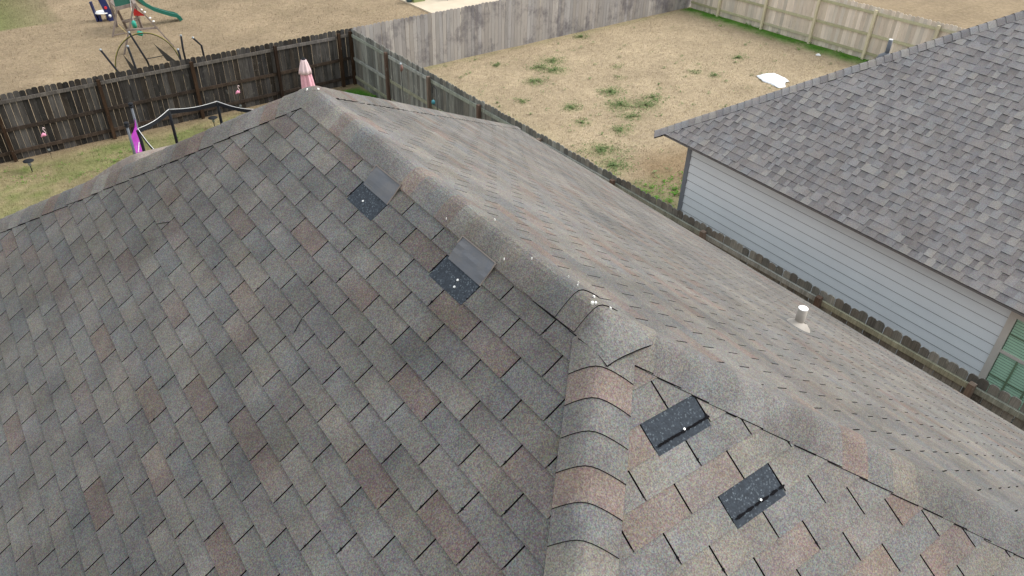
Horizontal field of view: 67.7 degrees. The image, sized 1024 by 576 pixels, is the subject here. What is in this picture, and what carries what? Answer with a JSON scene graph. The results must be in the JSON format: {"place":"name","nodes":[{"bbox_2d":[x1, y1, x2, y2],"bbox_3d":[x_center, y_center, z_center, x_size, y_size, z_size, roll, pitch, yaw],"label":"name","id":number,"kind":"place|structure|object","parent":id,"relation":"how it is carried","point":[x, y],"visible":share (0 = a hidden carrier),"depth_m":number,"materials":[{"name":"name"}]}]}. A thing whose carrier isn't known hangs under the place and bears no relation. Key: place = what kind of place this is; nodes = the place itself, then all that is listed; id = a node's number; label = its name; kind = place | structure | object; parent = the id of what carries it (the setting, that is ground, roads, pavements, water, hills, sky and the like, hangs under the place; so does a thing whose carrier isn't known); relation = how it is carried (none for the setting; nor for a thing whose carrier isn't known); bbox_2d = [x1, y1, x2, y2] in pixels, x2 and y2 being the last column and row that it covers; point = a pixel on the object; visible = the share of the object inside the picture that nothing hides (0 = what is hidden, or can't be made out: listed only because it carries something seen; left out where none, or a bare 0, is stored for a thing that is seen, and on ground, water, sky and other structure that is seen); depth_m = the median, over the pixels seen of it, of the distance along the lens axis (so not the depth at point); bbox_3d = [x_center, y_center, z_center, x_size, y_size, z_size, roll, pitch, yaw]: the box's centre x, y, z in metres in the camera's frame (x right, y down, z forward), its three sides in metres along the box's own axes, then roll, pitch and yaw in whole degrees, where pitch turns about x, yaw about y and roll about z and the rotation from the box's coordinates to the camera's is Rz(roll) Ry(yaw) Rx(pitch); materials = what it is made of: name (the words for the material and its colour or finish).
{"place":"outdoors","nodes":[
{"label":"outdoors","id":0,"kind":"place"},
{"bbox_2d":[0,85,368,217],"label":"grass","id":1,"kind":"structure","parent":0,"point":[45,160],"depth_m":20.26,"materials":[{"name":"green plant"}]},
{"bbox_2d":[0,0,419,142],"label":"grass","id":2,"kind":"structure","parent":0,"point":[161,30],"depth_m":30.59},
{"bbox_2d":[399,62,403,102],"bbox_3d":[-3.090,-5.417,21.642,0.090,1.973,0.157,-22,42,-29],"label":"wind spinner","id":3,"kind":"object","parent":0,"point":[401,68],"visible":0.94,"depth_m":21.14,"materials":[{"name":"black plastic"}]},
{"bbox_2d":[431,86,437,109],"bbox_3d":[-2.057,-4.535,20.502,0.100,1.818,0.257,-22,42,-29],"label":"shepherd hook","id":4,"kind":"object","parent":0,"point":[433,102],"visible":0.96,"depth_m":20.23,"materials":[{"name":"black metal"}]},
{"bbox_2d":[401,0,540,21],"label":"patio","id":5,"kind":"structure","parent":0,"point":[431,6],"depth_m":33.26,"materials":[{"name":"concrete"}]},
{"bbox_2d":[0,0,1023,218],"bbox_3d":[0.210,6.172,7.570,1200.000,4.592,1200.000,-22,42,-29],"label":"ground","id":6,"kind":"structure","parent":0,"point":[965,14],"depth_m":27.09,"materials":[{"name":"beige soil"}]},
{"bbox_2d":[23,158,33,171],"bbox_3d":[-12.511,-3.169,19.833,0.260,0.350,0.260,-22,42,-29],"label":"path light","id":7,"kind":"object","parent":6,"relation":"on","point":[29,161],"visible":1,"depth_m":19.75,"materials":[{"name":"black plastic"}]},
{"bbox_2d":[41,127,51,156],"bbox_3d":[-12.367,-3.841,20.304,0.163,0.916,0.075,-22,42,-29],"label":"flamingo stake","id":8,"kind":"object","parent":6,"relation":"on","point":[42,135],"visible":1,"depth_m":20.14,"materials":[{"name":"pink plastic"}]},
{"bbox_2d":[89,0,113,21],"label":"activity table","id":9,"kind":"object","parent":6,"relation":"on","point":[106,11],"visible":0.99,"depth_m":31.11,"materials":[{"name":"blue plastic"}]},
{"bbox_2d":[123,102,142,153],"bbox_3d":[-9.187,-3.336,18.650,0.370,2.001,1.318,-12,38,-19],"label":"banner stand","id":10,"kind":"object","parent":6,"relation":"on","point":[135,143],"visible":0.42,"depth_m":18.29,"materials":[{"name":"purple fabric"}]},
{"bbox_2d":[108,0,182,54],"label":"swing set","id":11,"kind":"object","parent":6,"relation":"on","point":[118,5],"visible":0.96,"depth_m":29.39,"materials":[{"name":"green plastic"}]},
{"bbox_2d":[99,31,213,99],"bbox_3d":[-10.823,-6.604,23.382,2.964,2.600,2.347,-22,42,-29],"label":"trampoline","id":12,"kind":"object","parent":6,"relation":"on","point":[167,57],"visible":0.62,"depth_m":23.60,"materials":[{"name":"black metal"}]},
{"bbox_2d":[0,28,356,162],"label":"fence","id":13,"kind":"object","parent":6,"relation":"on","point":[276,83],"visible":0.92,"depth_m":21.92,"materials":[{"name":"brown wood"}]},
{"bbox_2d":[136,101,250,150],"bbox_3d":[-7.119,-2.969,18.263,2.745,1.908,3.060,-22,42,-29],"label":"trampoline","id":14,"kind":"object","parent":6,"relation":"on","point":[169,113],"visible":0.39,"depth_m":18.68,"materials":[{"name":"grey metal"}]},
{"bbox_2d":[208,116,216,126],"bbox_3d":[-8.669,-4.813,22.197,0.260,0.350,0.260,-22,42,-29],"label":"path light","id":15,"kind":"object","parent":6,"relation":"on","point":[212,118],"visible":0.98,"depth_m":22.09,"materials":[{"name":"black plastic"}]},
{"bbox_2d":[299,57,314,88],"bbox_3d":[-5.676,-5.359,21.331,0.518,2.235,0.500,-22,42,-29],"label":"parasol","id":16,"kind":"object","parent":6,"relation":"on","point":[305,73],"visible":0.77,"depth_m":20.86,"materials":[{"name":"pink fabric"}]},
{"bbox_2d":[3,10,867,205],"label":"weeds","id":17,"kind":"object","parent":6,"relation":"on","point":[602,149],"visible":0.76,"depth_m":23.69,"materials":[{"name":"green plant"}]},
{"bbox_2d":[0,86,1023,575],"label":"house","id":18,"kind":"structure","parent":6,"relation":"on","point":[314,330],"depth_m":3.84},
{"bbox_2d":[353,0,691,67],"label":"fence","id":19,"kind":"object","parent":6,"relation":"on","point":[483,28],"visible":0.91,"depth_m":27.61,"materials":[{"name":"beige wood"}]},
{"bbox_2d":[351,29,1023,430],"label":"fence","id":20,"kind":"object","parent":6,"relation":"on","point":[377,65],"visible":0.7,"depth_m":14.37,"materials":[{"name":"brown wood"}]},
{"bbox_2d":[757,73,788,87],"bbox_3d":[8.795,-6.983,25.539,0.931,0.136,1.276,-17,40,-24],"label":"sheet","id":21,"kind":"object","parent":6,"relation":"on","point":[776,80],"visible":1,"depth_m":25.43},
{"bbox_2d":[691,0,964,59],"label":"fence","id":22,"kind":"object","parent":6,"relation":"on","point":[838,27],"visible":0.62,"depth_m":27.79,"materials":[{"name":"brown wood"}]},
{"bbox_2d":[654,10,1023,422],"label":"house","id":23,"kind":"structure","parent":6,"relation":"on","point":[886,187],"depth_m":12.52,"materials":[{"name":"wood"}]},
{"bbox_2d":[978,311,1023,418],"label":"window","id":24,"kind":"structure","parent":23,"relation":"in","point":[1003,368],"depth_m":11.15,"materials":[{"name":"green glass"}]}
]}

